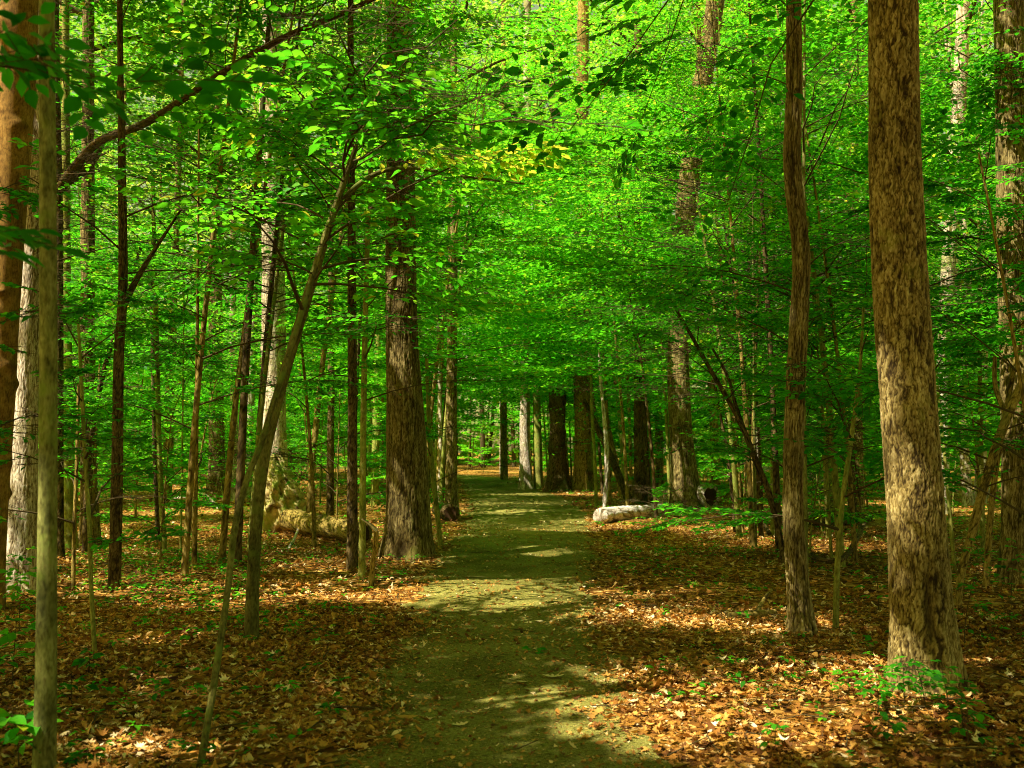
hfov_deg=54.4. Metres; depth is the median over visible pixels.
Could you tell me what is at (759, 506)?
understory tree
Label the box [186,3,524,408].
understory tree
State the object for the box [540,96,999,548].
understory tree
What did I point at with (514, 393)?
understory tree
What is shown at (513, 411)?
understory tree
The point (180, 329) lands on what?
understory tree
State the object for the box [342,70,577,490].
understory tree
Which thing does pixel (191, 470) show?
understory tree
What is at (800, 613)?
tree
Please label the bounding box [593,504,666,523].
log
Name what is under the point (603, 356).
understory tree
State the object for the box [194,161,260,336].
forest tree
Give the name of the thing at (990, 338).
beech sapling
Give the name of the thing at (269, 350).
understory tree
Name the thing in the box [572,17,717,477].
forest tree
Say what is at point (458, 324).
understory tree
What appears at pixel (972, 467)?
shrub
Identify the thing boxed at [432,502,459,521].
log
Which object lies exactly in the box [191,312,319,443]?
understory tree
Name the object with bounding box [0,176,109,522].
beech sapling
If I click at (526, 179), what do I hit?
understory tree
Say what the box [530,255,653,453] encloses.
understory tree
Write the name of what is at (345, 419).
beech sapling
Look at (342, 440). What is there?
understory tree
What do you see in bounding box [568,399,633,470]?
shrub
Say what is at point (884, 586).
seedling
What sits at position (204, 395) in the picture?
understory tree
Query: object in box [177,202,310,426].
understory tree
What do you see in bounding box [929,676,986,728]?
seedling
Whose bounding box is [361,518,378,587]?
broken sapling
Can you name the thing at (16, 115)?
tree
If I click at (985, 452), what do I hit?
tree
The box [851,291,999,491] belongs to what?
beech sapling
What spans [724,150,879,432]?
understory tree
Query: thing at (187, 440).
beech sapling
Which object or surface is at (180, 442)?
shrub
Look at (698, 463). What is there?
shrub
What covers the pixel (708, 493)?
log
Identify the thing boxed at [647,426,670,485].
shrub
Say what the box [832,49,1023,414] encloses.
understory tree
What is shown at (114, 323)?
understory tree
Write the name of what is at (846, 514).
sapling
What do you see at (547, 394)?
understory tree
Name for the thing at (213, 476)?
tree
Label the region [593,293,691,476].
understory tree
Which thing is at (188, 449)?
shrub
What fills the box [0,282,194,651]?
sapling
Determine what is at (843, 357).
understory tree
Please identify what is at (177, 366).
understory tree
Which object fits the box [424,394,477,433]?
understory tree
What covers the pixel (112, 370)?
understory tree
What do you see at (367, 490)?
understory tree
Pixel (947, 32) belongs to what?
understory tree
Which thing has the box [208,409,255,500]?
shrub
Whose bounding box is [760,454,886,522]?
shrub
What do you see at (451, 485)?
tree
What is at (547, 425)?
shrub
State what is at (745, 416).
understory tree
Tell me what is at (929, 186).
beech sapling
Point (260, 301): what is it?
understory tree
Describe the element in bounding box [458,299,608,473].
understory tree
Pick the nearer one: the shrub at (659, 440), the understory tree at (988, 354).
the shrub at (659, 440)
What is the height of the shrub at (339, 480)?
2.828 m
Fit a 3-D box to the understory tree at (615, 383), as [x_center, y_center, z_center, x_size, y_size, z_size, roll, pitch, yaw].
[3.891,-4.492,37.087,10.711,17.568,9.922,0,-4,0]
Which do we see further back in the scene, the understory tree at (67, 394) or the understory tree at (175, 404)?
the understory tree at (175, 404)
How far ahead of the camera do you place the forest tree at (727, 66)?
45.80 m
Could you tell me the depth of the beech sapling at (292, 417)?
30.37 m
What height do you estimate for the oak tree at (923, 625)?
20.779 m
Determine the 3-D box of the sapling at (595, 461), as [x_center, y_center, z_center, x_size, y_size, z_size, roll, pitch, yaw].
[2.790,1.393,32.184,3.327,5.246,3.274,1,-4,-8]
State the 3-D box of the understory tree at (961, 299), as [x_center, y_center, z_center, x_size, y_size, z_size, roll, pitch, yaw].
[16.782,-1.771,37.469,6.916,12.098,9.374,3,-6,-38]
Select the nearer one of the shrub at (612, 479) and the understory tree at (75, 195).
the understory tree at (75, 195)
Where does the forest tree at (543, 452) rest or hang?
on the ground at (490, 471)
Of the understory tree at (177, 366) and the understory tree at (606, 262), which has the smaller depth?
the understory tree at (606, 262)
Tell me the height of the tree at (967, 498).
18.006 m
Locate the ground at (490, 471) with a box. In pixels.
[0,453,1023,767]
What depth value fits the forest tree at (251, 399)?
36.51 m
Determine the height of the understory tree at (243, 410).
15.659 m
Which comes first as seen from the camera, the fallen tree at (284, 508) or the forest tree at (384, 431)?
the fallen tree at (284, 508)
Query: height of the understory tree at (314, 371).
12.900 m
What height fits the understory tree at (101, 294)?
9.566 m
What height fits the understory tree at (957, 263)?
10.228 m
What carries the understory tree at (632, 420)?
on the ground at (490, 471)
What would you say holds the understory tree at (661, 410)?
on the ground at (490, 471)
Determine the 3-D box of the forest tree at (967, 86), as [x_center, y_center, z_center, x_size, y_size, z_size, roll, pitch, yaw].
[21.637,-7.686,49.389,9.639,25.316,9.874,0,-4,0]
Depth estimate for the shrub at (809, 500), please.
28.26 m
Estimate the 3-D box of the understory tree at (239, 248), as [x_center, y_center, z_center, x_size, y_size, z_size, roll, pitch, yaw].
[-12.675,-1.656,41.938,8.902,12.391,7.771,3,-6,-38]
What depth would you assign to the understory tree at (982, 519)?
17.67 m
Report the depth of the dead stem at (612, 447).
37.53 m
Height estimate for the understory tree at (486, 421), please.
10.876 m
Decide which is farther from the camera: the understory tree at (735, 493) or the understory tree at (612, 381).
the understory tree at (612, 381)
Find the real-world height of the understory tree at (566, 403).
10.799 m
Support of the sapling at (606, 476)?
on the ground at (490, 471)
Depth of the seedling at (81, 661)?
7.42 m
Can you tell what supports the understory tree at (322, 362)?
on the ground at (490, 471)
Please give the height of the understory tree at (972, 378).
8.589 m
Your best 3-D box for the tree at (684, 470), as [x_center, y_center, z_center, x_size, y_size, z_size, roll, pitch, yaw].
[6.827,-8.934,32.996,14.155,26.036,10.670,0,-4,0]
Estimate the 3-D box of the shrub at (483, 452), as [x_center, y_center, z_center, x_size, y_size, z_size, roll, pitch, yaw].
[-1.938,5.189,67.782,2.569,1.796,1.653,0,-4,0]
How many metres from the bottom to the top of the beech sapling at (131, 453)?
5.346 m
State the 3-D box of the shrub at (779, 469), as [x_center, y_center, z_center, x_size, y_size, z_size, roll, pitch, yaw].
[7.610,2.386,27.660,3.374,2.575,3.182,2,-5,-22]
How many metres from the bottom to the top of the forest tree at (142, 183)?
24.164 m
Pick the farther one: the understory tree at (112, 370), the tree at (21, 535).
the understory tree at (112, 370)
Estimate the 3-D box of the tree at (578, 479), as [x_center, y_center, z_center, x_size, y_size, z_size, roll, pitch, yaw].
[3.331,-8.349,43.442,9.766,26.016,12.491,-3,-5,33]
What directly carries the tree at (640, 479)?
on the ground at (490, 471)
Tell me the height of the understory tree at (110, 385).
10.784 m
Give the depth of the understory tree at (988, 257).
27.79 m
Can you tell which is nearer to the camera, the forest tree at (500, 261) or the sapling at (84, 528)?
the sapling at (84, 528)
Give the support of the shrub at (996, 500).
on the ground at (490, 471)
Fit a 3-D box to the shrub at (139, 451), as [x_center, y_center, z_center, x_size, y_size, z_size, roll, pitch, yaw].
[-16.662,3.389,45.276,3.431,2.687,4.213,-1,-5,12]
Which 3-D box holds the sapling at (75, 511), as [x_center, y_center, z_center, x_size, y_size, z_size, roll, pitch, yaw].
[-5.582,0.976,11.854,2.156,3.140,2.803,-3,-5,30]
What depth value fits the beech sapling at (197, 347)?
13.93 m
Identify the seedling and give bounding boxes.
[0,569,36,630]
[0,618,35,690]
[0,699,62,764]
[6,546,36,601]
[57,675,98,706]
[62,742,105,764]
[71,648,103,672]
[218,614,243,634]
[314,702,347,720]
[521,646,546,653]
[761,720,788,740]
[828,669,868,694]
[850,566,887,613]
[854,669,898,712]
[863,711,913,742]
[872,655,928,709]
[887,658,946,710]
[914,666,977,708]
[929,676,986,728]
[945,711,995,750]
[948,536,991,606]
[953,565,1014,642]
[986,538,1023,611]
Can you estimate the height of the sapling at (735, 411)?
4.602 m
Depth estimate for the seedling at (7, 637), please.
6.84 m
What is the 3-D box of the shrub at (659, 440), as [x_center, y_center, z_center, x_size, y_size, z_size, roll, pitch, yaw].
[5.327,2.404,34.989,3.122,3.447,3.294,0,-4,0]
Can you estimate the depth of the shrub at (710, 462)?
51.45 m
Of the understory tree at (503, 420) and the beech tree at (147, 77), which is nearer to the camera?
the beech tree at (147, 77)
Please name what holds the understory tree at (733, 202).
on the ground at (490, 471)
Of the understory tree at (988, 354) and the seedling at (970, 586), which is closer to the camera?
the seedling at (970, 586)
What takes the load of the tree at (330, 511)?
on the ground at (490, 471)
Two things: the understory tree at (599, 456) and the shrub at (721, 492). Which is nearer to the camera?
the shrub at (721, 492)
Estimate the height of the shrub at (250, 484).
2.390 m
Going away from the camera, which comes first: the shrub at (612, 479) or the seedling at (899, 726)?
the seedling at (899, 726)
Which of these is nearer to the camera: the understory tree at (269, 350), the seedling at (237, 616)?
the seedling at (237, 616)
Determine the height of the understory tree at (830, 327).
10.406 m
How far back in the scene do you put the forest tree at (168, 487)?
32.60 m
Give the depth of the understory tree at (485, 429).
57.44 m
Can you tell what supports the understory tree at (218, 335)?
on the ground at (490, 471)
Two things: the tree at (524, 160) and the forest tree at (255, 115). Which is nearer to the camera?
the tree at (524, 160)
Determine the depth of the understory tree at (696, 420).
26.21 m
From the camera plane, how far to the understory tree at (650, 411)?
61.52 m
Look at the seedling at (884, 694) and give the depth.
6.28 m
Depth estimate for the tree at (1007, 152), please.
13.11 m
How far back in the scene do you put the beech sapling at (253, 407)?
20.61 m
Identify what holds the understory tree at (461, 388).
on the ground at (490, 471)
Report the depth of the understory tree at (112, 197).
14.81 m
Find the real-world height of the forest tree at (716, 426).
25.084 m
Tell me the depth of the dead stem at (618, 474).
34.82 m
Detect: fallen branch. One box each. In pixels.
[287,529,298,550]
[726,588,777,620]
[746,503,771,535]
[808,511,865,562]
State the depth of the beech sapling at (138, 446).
15.24 m
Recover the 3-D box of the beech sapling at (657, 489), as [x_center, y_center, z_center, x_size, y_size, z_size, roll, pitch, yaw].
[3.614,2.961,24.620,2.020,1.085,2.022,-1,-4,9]
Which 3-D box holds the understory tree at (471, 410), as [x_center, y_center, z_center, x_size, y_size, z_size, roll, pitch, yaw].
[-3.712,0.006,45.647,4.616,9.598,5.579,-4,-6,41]
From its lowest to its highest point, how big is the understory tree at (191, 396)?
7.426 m
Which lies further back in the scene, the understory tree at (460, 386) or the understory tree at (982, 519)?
the understory tree at (460, 386)
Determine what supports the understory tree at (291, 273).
on the ground at (490, 471)
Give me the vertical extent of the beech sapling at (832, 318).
7.301 m
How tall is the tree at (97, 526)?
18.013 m
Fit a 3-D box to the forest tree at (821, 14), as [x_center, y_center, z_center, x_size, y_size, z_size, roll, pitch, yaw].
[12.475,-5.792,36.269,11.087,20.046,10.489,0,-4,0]
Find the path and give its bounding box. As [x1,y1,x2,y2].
[300,465,671,767]
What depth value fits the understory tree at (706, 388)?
47.17 m
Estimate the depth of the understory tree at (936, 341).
36.77 m
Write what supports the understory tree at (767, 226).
on the ground at (490, 471)
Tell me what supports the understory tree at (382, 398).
on the ground at (490, 471)
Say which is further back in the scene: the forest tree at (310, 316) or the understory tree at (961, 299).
the forest tree at (310, 316)
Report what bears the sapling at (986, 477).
on the ground at (490, 471)
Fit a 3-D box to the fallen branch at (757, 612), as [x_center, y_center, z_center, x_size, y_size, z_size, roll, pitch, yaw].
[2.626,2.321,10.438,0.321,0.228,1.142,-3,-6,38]
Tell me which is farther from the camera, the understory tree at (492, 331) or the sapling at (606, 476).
the understory tree at (492, 331)
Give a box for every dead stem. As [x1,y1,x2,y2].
[582,398,631,500]
[600,392,622,497]
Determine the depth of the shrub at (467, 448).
69.12 m
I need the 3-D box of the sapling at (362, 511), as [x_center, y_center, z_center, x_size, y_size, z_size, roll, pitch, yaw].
[-1.936,-0.662,14.136,5.072,6.801,5.039,-3,-5,32]
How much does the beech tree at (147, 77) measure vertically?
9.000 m
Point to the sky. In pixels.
(536, 7)
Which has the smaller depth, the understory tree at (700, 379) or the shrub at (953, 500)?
the shrub at (953, 500)
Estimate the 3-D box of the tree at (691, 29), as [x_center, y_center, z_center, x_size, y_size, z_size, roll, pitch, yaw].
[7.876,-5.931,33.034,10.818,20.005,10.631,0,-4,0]
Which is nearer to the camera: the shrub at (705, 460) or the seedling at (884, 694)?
the seedling at (884, 694)
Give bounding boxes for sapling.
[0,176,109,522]
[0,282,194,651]
[8,345,181,589]
[32,0,58,767]
[55,37,167,452]
[56,47,408,569]
[57,124,256,552]
[57,201,239,552]
[58,270,270,544]
[69,363,259,563]
[71,301,178,465]
[72,306,255,516]
[95,241,230,542]
[123,331,305,532]
[137,154,470,547]
[144,92,564,577]
[154,98,493,767]
[163,328,359,483]
[246,328,385,479]
[254,365,456,541]
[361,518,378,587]
[366,336,514,547]
[375,245,500,501]
[537,340,668,507]
[543,346,654,506]
[610,247,880,566]
[621,482,698,516]
[629,73,875,486]
[632,221,1011,630]
[655,244,995,467]
[667,69,998,563]
[688,357,781,533]
[691,359,808,510]
[739,48,1023,589]
[742,333,974,524]
[748,64,1023,514]
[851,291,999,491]
[872,194,1023,609]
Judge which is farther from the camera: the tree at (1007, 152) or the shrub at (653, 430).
the shrub at (653, 430)
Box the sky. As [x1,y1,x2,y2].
[59,0,994,452]
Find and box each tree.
[0,0,38,611]
[0,0,288,268]
[6,13,38,593]
[8,0,405,589]
[8,0,660,640]
[27,0,280,393]
[31,0,262,441]
[55,0,203,549]
[55,0,219,98]
[55,0,375,558]
[55,0,590,566]
[56,0,462,577]
[56,0,576,564]
[56,140,111,422]
[57,0,508,442]
[57,0,569,551]
[57,46,361,552]
[59,0,206,181]
[59,0,299,546]
[59,0,330,502]
[61,0,462,463]
[70,25,201,476]
[70,31,170,244]
[70,76,133,327]
[70,125,240,408]
[70,137,136,396]
[70,159,128,426]
[70,173,156,422]
[71,0,338,499]
[71,211,199,504]
[71,236,116,378]
[71,265,136,441]
[72,42,243,466]
[72,235,180,434]
[72,240,117,402]
[74,209,261,469]
[76,0,572,536]
[96,33,239,472]
[96,282,192,483]
[103,301,175,476]
[104,6,328,501]
[109,263,187,446]
[112,0,378,498]
[112,307,208,422]
[129,13,361,296]
[131,319,223,423]
[132,209,314,435]
[135,328,193,449]
[143,370,206,424]
[163,342,258,432]
[165,8,346,379]
[173,0,484,570]
[176,348,296,417]
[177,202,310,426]
[177,288,241,461]
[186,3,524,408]
[188,278,359,452]
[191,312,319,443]
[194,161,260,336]
[204,236,323,427]
[207,43,569,364]
[215,98,535,444]
[225,41,361,476]
[229,351,344,479]
[235,0,384,515]
[237,194,358,470]
[238,0,662,501]
[238,200,385,491]
[253,0,513,505]
[254,266,385,483]
[254,304,345,485]
[256,0,621,517]
[257,226,385,409]
[262,452,371,542]
[286,161,459,501]
[286,250,385,486]
[286,318,385,503]
[289,2,596,467]
[290,370,345,476]
[293,2,481,486]
[293,94,567,386]
[294,289,369,483]
[297,350,368,418]
[304,115,595,437]
[313,345,383,475]
[315,302,458,482]
[316,175,385,476]
[323,74,579,501]
[334,257,496,445]
[335,240,509,414]
[336,66,570,475]
[336,254,510,421]
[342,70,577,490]
[344,181,531,387]
[358,290,484,453]
[369,161,536,422]
[377,0,436,560]
[380,319,493,425]
[381,189,509,487]
[381,245,484,430]
[420,227,546,405]
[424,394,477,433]
[435,0,688,491]
[436,231,611,410]
[439,90,738,501]
[440,0,632,488]
[442,329,517,466]
[444,0,572,479]
[446,74,519,473]
[457,248,690,471]
[457,253,573,442]
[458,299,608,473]
[461,79,829,519]
[467,296,654,480]
[468,255,652,408]
[471,52,618,488]
[473,0,663,490]
[475,0,861,239]
[475,133,698,494]
[476,0,869,537]
[476,24,719,479]
[481,294,627,443]
[482,113,692,410]
[483,0,1023,566]
[486,0,820,503]
[489,82,744,493]
[489,354,548,433]
[491,194,565,468]
[494,362,595,444]
[496,104,745,505]
[497,300,667,491]
[498,258,606,474]
[501,0,1000,536]
[505,0,867,508]
[507,0,979,549]
[515,0,867,500]
[515,2,746,487]
[515,86,810,502]
[519,0,996,552]
[526,37,716,504]
[530,0,870,481]
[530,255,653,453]
[532,337,633,431]
[534,0,969,531]
[538,0,986,571]
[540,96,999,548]
[541,0,879,529]
[541,197,727,446]
[566,300,720,428]
[566,306,633,446]
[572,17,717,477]
[573,352,708,442]
[590,72,874,520]
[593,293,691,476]
[593,358,693,422]
[594,35,823,440]
[595,268,747,449]
[599,377,699,436]
[606,0,932,506]
[626,5,951,537]
[640,248,844,439]
[649,238,775,426]
[652,0,845,267]
[653,0,999,557]
[661,17,831,463]
[663,326,720,437]
[664,306,748,484]
[665,356,763,480]
[667,35,999,537]
[672,0,1023,571]
[675,59,992,511]
[677,98,730,474]
[678,9,936,420]
[689,273,774,430]
[694,248,977,511]
[695,194,878,470]
[710,1,996,493]
[721,0,993,512]
[723,0,999,551]
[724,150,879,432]
[759,112,984,445]
[767,301,881,509]
[768,23,867,511]
[776,0,992,270]
[778,0,1023,457]
[782,0,819,636]
[786,101,999,540]
[824,0,995,513]
[825,2,994,497]
[829,0,994,505]
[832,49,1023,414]
[840,183,990,426]
[843,245,976,434]
[863,235,997,433]
[866,1,995,503]
[867,0,971,699]
[873,175,999,428]
[920,3,995,405]
[923,0,1023,332]
[928,230,998,451]
[929,0,1023,364]
[931,174,999,411]
[936,112,999,451]
[950,277,998,426]
[961,272,999,398]
[993,0,1023,586]
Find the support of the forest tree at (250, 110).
on the ground at (490, 471)
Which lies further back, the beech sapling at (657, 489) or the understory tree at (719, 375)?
the understory tree at (719, 375)
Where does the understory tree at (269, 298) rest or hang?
on the ground at (490, 471)
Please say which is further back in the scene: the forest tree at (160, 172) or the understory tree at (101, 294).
the forest tree at (160, 172)
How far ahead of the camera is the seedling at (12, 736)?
5.03 m
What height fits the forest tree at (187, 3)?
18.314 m
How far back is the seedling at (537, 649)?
8.27 m
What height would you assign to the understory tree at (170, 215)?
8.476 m
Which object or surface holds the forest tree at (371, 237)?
on the ground at (490, 471)
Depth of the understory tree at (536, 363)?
41.66 m
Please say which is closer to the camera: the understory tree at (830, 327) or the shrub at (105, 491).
the understory tree at (830, 327)
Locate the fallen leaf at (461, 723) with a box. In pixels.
[453,721,467,724]
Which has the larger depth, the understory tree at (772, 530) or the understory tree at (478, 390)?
the understory tree at (478, 390)
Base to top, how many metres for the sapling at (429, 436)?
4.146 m
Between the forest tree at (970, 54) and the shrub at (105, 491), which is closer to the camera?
the shrub at (105, 491)
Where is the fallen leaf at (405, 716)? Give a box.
[395,715,417,717]
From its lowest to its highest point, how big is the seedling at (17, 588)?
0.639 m
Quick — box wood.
[59,0,994,466]
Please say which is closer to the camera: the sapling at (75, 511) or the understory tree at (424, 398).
the sapling at (75, 511)
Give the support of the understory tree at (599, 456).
on the ground at (490, 471)
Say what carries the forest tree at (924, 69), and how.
on the ground at (490, 471)
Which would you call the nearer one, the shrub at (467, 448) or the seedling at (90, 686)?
the seedling at (90, 686)
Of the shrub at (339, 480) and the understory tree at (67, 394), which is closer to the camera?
the understory tree at (67, 394)
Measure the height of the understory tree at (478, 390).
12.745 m
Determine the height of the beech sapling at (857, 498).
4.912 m
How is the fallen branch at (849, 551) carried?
on the ground at (490, 471)
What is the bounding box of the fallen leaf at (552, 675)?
[543,674,563,676]
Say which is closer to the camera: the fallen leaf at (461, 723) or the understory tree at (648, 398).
the fallen leaf at (461, 723)
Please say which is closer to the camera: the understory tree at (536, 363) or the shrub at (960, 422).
the shrub at (960, 422)
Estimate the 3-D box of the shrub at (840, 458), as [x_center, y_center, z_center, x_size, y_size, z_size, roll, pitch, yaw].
[8.882,1.961,27.044,2.741,3.418,2.398,-4,-6,41]
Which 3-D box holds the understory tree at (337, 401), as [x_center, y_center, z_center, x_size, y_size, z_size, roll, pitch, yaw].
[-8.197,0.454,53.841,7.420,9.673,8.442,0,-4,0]
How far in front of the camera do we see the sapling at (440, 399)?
29.02 m
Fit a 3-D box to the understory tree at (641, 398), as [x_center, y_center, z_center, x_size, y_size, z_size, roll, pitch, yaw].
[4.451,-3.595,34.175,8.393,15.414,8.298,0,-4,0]
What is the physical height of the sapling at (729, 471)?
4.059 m
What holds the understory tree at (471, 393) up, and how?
on the ground at (490, 471)
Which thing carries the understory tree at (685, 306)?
on the ground at (490, 471)
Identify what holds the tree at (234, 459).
on the ground at (490, 471)
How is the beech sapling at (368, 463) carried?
on the ground at (490, 471)
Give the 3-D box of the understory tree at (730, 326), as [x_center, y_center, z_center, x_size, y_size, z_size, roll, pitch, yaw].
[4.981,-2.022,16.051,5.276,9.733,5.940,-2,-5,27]
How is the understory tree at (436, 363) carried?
on the ground at (490, 471)
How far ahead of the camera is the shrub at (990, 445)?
39.41 m
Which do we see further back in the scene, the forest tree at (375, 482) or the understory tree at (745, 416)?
the forest tree at (375, 482)
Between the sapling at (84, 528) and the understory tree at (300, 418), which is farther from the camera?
the understory tree at (300, 418)
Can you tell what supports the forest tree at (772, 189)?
on the ground at (490, 471)
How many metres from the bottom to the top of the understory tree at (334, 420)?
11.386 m
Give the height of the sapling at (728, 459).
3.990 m
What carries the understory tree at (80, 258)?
on the ground at (490, 471)
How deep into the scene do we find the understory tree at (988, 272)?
23.56 m
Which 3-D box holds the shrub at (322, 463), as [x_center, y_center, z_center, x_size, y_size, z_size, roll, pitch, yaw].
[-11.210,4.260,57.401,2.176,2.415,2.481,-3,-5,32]
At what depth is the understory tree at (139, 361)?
47.40 m
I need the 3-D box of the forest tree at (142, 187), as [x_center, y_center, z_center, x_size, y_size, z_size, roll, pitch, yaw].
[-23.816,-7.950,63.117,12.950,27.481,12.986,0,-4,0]
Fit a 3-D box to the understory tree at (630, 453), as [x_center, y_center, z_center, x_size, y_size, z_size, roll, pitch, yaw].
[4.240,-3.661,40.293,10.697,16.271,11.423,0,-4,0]
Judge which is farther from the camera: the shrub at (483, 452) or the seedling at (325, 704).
the shrub at (483, 452)
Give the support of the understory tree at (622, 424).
on the ground at (490, 471)
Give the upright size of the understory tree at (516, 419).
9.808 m
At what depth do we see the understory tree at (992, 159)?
14.02 m
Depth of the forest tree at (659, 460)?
41.78 m
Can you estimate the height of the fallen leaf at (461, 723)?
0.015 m
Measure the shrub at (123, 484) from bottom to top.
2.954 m
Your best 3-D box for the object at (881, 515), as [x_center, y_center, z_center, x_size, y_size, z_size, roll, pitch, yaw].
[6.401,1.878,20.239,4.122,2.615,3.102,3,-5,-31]
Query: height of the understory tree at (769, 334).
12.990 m
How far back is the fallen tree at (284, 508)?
21.81 m
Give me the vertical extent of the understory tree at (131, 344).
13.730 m
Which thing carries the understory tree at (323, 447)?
on the ground at (490, 471)
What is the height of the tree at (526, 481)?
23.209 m
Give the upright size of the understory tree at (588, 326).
11.849 m
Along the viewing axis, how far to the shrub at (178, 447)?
45.86 m
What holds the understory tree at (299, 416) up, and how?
on the ground at (490, 471)
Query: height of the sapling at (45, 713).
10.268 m
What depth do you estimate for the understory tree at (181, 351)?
76.02 m
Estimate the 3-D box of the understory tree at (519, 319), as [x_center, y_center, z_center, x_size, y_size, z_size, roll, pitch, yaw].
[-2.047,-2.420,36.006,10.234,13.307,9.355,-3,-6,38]
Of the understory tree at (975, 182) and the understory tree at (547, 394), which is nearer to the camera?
the understory tree at (975, 182)
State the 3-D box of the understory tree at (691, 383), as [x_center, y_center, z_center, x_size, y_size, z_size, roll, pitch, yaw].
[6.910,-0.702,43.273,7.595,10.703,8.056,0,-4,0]
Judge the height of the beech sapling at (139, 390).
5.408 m
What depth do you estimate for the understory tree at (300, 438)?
42.42 m
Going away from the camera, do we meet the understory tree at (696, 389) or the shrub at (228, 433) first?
the shrub at (228, 433)
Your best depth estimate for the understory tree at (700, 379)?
41.28 m
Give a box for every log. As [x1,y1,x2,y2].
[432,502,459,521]
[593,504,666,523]
[652,484,719,508]
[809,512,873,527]
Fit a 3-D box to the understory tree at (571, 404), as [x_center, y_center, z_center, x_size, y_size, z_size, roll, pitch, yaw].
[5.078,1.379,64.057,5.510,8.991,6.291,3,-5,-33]
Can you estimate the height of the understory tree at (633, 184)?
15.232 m
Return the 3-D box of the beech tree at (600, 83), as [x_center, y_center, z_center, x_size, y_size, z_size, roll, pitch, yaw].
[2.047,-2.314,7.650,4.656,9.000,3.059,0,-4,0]
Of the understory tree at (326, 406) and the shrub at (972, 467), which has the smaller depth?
the understory tree at (326, 406)
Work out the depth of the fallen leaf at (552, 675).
7.34 m
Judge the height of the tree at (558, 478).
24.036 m
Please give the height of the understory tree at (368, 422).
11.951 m
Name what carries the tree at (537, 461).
on the ground at (490, 471)
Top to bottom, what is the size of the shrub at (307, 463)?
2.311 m
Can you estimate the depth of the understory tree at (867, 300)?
34.04 m
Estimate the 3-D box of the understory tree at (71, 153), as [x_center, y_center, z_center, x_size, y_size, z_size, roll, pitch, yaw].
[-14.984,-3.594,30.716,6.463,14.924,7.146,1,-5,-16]
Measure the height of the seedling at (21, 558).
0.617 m
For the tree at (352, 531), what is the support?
on the ground at (490, 471)
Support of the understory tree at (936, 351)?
on the ground at (490, 471)
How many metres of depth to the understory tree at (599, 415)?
39.99 m
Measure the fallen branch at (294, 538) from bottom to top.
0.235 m
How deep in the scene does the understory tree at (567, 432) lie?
66.78 m
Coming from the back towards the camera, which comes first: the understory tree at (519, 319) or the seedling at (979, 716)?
the understory tree at (519, 319)
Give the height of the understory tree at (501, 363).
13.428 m
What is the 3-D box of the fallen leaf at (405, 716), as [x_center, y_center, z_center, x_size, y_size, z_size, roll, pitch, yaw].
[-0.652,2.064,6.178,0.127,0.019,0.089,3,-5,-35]
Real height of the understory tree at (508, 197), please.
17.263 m
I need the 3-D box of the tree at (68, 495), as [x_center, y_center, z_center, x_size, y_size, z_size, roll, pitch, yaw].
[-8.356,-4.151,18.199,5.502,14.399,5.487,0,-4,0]
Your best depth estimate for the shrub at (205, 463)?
35.20 m
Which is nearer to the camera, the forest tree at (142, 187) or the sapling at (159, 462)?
the sapling at (159, 462)
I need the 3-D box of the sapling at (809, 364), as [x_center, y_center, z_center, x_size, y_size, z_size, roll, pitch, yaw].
[2.792,0.320,9.911,3.473,4.271,3.455,0,-4,0]
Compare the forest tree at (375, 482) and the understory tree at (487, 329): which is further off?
the understory tree at (487, 329)
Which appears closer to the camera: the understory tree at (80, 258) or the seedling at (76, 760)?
the seedling at (76, 760)
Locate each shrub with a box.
[74,440,126,497]
[74,441,146,501]
[79,417,152,482]
[110,448,153,493]
[123,438,162,481]
[164,433,190,471]
[172,442,208,494]
[174,418,228,473]
[176,420,252,499]
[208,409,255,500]
[222,432,253,487]
[291,413,325,475]
[292,445,326,472]
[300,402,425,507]
[304,447,342,475]
[315,422,385,487]
[316,430,357,464]
[366,459,385,491]
[457,424,489,471]
[465,447,499,472]
[509,423,568,465]
[566,433,603,468]
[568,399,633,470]
[588,435,628,480]
[595,420,628,475]
[611,436,654,478]
[619,403,709,485]
[619,427,670,487]
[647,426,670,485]
[693,438,726,482]
[694,447,729,491]
[695,435,731,483]
[698,438,730,475]
[701,444,762,497]
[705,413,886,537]
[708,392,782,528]
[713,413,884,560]
[718,424,831,498]
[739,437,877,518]
[742,415,860,514]
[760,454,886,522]
[780,398,870,494]
[807,415,881,504]
[944,420,1000,513]
[949,403,1000,485]
[950,407,974,472]
[974,416,999,491]
[974,459,1000,501]
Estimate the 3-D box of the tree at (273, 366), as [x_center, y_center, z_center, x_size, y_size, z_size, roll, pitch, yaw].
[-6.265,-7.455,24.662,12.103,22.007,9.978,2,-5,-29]
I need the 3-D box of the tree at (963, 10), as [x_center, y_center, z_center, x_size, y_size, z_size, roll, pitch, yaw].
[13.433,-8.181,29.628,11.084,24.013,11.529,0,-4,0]
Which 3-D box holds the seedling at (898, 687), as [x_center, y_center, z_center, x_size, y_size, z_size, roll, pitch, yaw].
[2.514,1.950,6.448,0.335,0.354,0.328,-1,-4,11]

